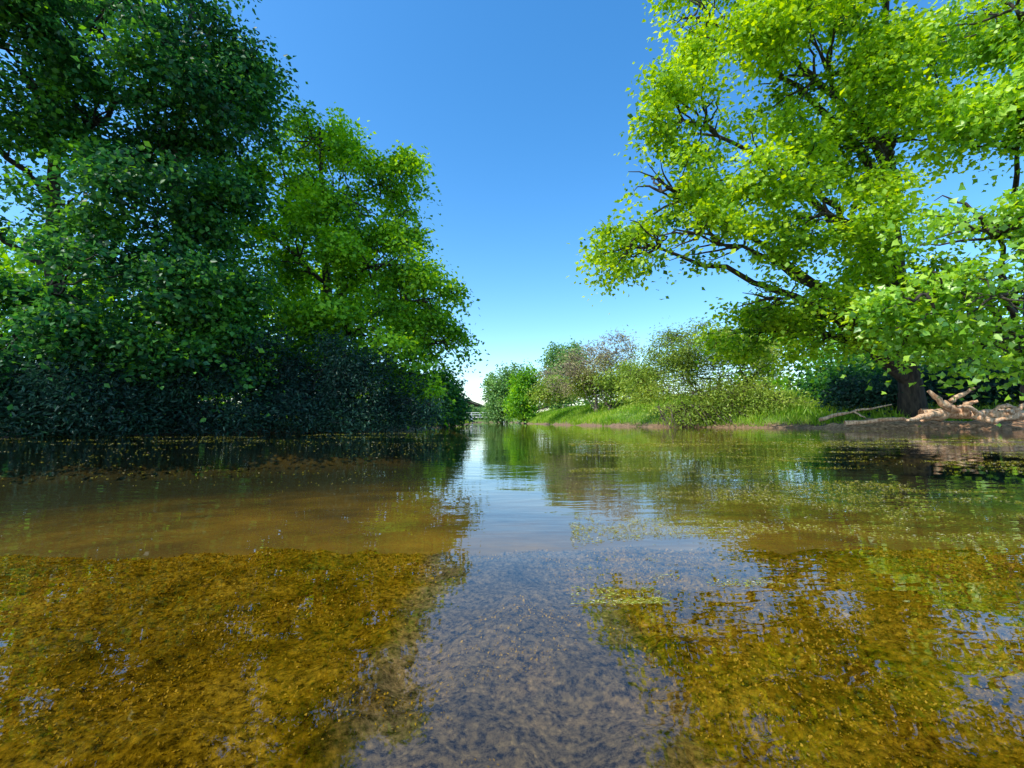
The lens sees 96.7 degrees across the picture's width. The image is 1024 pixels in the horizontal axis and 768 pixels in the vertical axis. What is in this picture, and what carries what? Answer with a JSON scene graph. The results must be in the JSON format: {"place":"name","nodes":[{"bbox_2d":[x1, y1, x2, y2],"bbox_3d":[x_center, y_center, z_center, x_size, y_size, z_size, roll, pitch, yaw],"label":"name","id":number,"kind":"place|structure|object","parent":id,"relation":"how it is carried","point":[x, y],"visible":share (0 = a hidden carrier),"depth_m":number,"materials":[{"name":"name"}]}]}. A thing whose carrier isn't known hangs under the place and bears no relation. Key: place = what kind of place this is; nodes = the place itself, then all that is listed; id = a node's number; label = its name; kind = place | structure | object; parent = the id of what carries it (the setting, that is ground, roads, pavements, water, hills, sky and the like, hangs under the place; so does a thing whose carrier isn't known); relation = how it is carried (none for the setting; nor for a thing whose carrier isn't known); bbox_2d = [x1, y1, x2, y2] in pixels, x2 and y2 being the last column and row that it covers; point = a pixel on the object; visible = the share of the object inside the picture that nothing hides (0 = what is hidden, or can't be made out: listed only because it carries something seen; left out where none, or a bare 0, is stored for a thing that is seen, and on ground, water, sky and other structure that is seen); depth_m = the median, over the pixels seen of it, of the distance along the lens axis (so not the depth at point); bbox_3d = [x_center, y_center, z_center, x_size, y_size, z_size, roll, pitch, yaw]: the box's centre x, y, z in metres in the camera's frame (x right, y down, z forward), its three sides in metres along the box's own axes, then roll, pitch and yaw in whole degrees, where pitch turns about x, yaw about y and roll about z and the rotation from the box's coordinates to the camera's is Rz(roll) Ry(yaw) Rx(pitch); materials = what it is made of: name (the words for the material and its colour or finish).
{"place":"outdoors","nodes":[
{"label":"outdoors","id":0,"kind":"place"},
{"bbox_2d":[0,391,1023,560],"bbox_3d":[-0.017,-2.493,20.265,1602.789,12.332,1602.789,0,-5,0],"label":"ground","id":1,"kind":"structure","parent":0,"point":[479,517],"depth_m":5.96,"materials":[{"name":"brown soil"}]},
{"bbox_2d":[0,340,211,437],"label":"willow bush","id":2,"kind":"object","parent":1,"relation":"on","point":[54,407],"visible":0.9,"depth_m":15.61,"materials":[{"name":"green plant"}]},
{"bbox_2d":[0,0,280,427],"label":"sycamore tree","id":3,"kind":"object","parent":1,"relation":"on","point":[60,67],"visible":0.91,"depth_m":16.50,"materials":[{"name":"green plant"}]},
{"bbox_2d":[0,0,307,428],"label":"sycamore tree","id":4,"kind":"object","parent":1,"relation":"on","point":[197,299],"visible":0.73,"depth_m":17.56,"materials":[{"name":"green plant"}]},
{"bbox_2d":[0,207,456,425],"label":"hedgerow","id":5,"kind":"object","parent":1,"relation":"on","point":[6,262],"visible":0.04,"depth_m":31.00,"materials":[{"name":"green plant"}]},
{"bbox_2d":[117,312,457,434],"bbox_3d":[-9.525,-0.202,19.508,14.359,5.183,6.025,1,-5,-15],"label":"willow bush","id":6,"kind":"object","parent":1,"relation":"on","point":[340,378],"visible":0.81,"depth_m":18.66,"materials":[{"name":"green plant"}]},
{"bbox_2d":[209,97,489,429],"bbox_3d":[-8.250,-6.278,22.682,14.066,17.176,8.726,0,-5,0],"label":"alder tree","id":7,"kind":"object","parent":1,"relation":"on","point":[319,209],"visible":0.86,"depth_m":22.58,"materials":[{"name":"green plant"}]},
{"bbox_2d":[421,362,480,427],"bbox_3d":[-5.017,1.103,34.387,5.160,5.414,8.544,0,-5,0],"label":"hawthorn tree","id":8,"kind":"object","parent":1,"relation":"on","point":[460,407],"visible":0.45,"depth_m":32.95,"materials":[{"name":"green plant"}]},
{"bbox_2d":[465,412,487,422],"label":"footbridge","id":9,"kind":"object","parent":1,"relation":"on","point":[476,414],"visible":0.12,"depth_m":110.91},
{"bbox_2d":[467,403,487,419],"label":"willow bush","id":10,"kind":"object","parent":1,"relation":"on","point":[477,410],"visible":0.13,"depth_m":125.63,"materials":[{"name":"green plant"}]},
{"bbox_2d":[478,360,521,422],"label":"poplar tree","id":11,"kind":"object","parent":1,"relation":"on","point":[493,395],"visible":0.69,"depth_m":76.78,"materials":[{"name":"green plant"}]},
{"bbox_2d":[0,546,1023,767],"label":"river bed","id":12,"kind":"object","parent":1,"relation":"on","point":[587,704],"visible":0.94,"depth_m":1.10,"materials":[{"name":"brown gravel"}]},
{"bbox_2d":[0,543,1023,767],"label":"algae","id":13,"kind":"object","parent":12,"relation":"on","point":[735,659],"visible":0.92,"depth_m":1.30,"materials":[{"name":"green plant"}]},
{"bbox_2d":[498,358,547,423],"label":"hawthorn tree","id":14,"kind":"object","parent":1,"relation":"on","point":[521,382],"visible":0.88,"depth_m":65.04,"materials":[{"name":"green plant"}]},
{"bbox_2d":[537,338,593,409],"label":"poplar tree","id":15,"kind":"object","parent":1,"relation":"on","point":[551,354],"visible":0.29,"depth_m":73.46,"materials":[{"name":"green plant"}]},
{"bbox_2d":[521,355,650,412],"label":"hawthorn tree","id":16,"kind":"object","parent":1,"relation":"on","point":[606,387],"visible":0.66,"depth_m":42.24,"materials":[{"name":"green plant"}]},
{"bbox_2d":[532,325,644,411],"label":"budding tree","id":17,"kind":"object","parent":1,"relation":"on","point":[600,359],"visible":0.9,"depth_m":41.91,"materials":[{"name":"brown plant"}]},
{"bbox_2d":[201,321,1020,413],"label":"distant treeline","id":18,"kind":"object","parent":1,"relation":"on","point":[476,404],"visible":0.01,"depth_m":162.50,"materials":[{"name":"green plant"}]},
{"bbox_2d":[372,388,1023,426],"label":"grass","id":19,"kind":"structure","parent":1,"relation":"on","point":[558,415],"depth_m":26.39,"materials":[{"name":"green plant"}]},
{"bbox_2d":[657,404,747,427],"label":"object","id":20,"kind":"object","parent":1,"relation":"on","point":[675,412],"visible":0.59,"depth_m":25.55,"materials":[{"name":"plant"}]},
{"bbox_2d":[611,311,819,427],"bbox_3d":[11.744,-0.882,27.245,11.791,7.193,6.796,-2,-5,16],"label":"goat willow bush","id":21,"kind":"object","parent":1,"relation":"on","point":[682,358],"visible":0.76,"depth_m":26.64,"materials":[{"name":"green plant"}]},
{"bbox_2d":[566,0,1023,418],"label":"maple tree","id":22,"kind":"object","parent":1,"relation":"on","point":[881,61],"visible":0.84,"depth_m":16.74,"materials":[{"name":"green plant"}]},
{"bbox_2d":[710,286,1022,390],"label":"hedgerow","id":23,"kind":"object","parent":1,"relation":"on","point":[785,379],"visible":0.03,"depth_m":38.11,"materials":[{"name":"green plant"}]},
{"bbox_2d":[818,404,920,425],"bbox_3d":[15.513,1.308,19.716,2.981,0.952,3.698,-2,-5,19],"label":"driftwood","id":24,"kind":"object","parent":1,"relation":"on","point":[857,422],"visible":0.93,"depth_m":18.41,"materials":[{"name":"brown wood"}]},
{"bbox_2d":[786,344,1019,399],"bbox_3d":[28.475,-0.448,26.552,24.147,5.935,9.239,0,-5,0],"label":"hazel bush","id":25,"kind":"object","parent":1,"relation":"on","point":[845,369],"visible":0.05,"depth_m":26.94,"materials":[{"name":"green plant"}]},
{"bbox_2d":[810,357,1021,416],"bbox_3d":[23.275,-0.144,22.559,15.352,4.616,5.064,-1,-5,4],"label":"holly bush","id":26,"kind":"object","parent":1,"relation":"on","point":[847,392],"visible":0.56,"depth_m":22.31,"materials":[{"name":"green plant"}]},
{"bbox_2d":[829,0,1023,426],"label":"sycamore tree","id":27,"kind":"object","parent":1,"relation":"on","point":[928,330],"visible":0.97,"depth_m":13.73,"materials":[{"name":"green plant"}]},
{"bbox_2d":[905,387,1023,423],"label":"driftwood","id":28,"kind":"object","parent":1,"relation":"on","point":[995,415],"visible":0.99,"depth_m":16.76,"materials":[{"name":"brown wood"}]},
{"bbox_2d":[0,422,1023,515],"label":"water","id":29,"kind":"structure","parent":0,"point":[328,459],"depth_m":5.11,"materials":[{"name":"liquid"}]},
{"bbox_2d":[25,429,1023,605],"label":"floating weed","id":30,"kind":"object","parent":29,"relation":"on","point":[625,600],"visible":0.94,"depth_m":2.48,"materials":[{"name":"green plant"}]},
{"bbox_2d":[0,0,1023,412],"label":"sky","id":31,"kind":"structure","parent":0,"point":[519,108],"materials":[{"name":"blue"}]},
{"bbox_2d":[803,418,1023,428],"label":"gravel beach","id":32,"kind":"structure","parent":0,"point":[972,424],"depth_m":18.38,"materials":[{"name":"gravel"}]}
]}

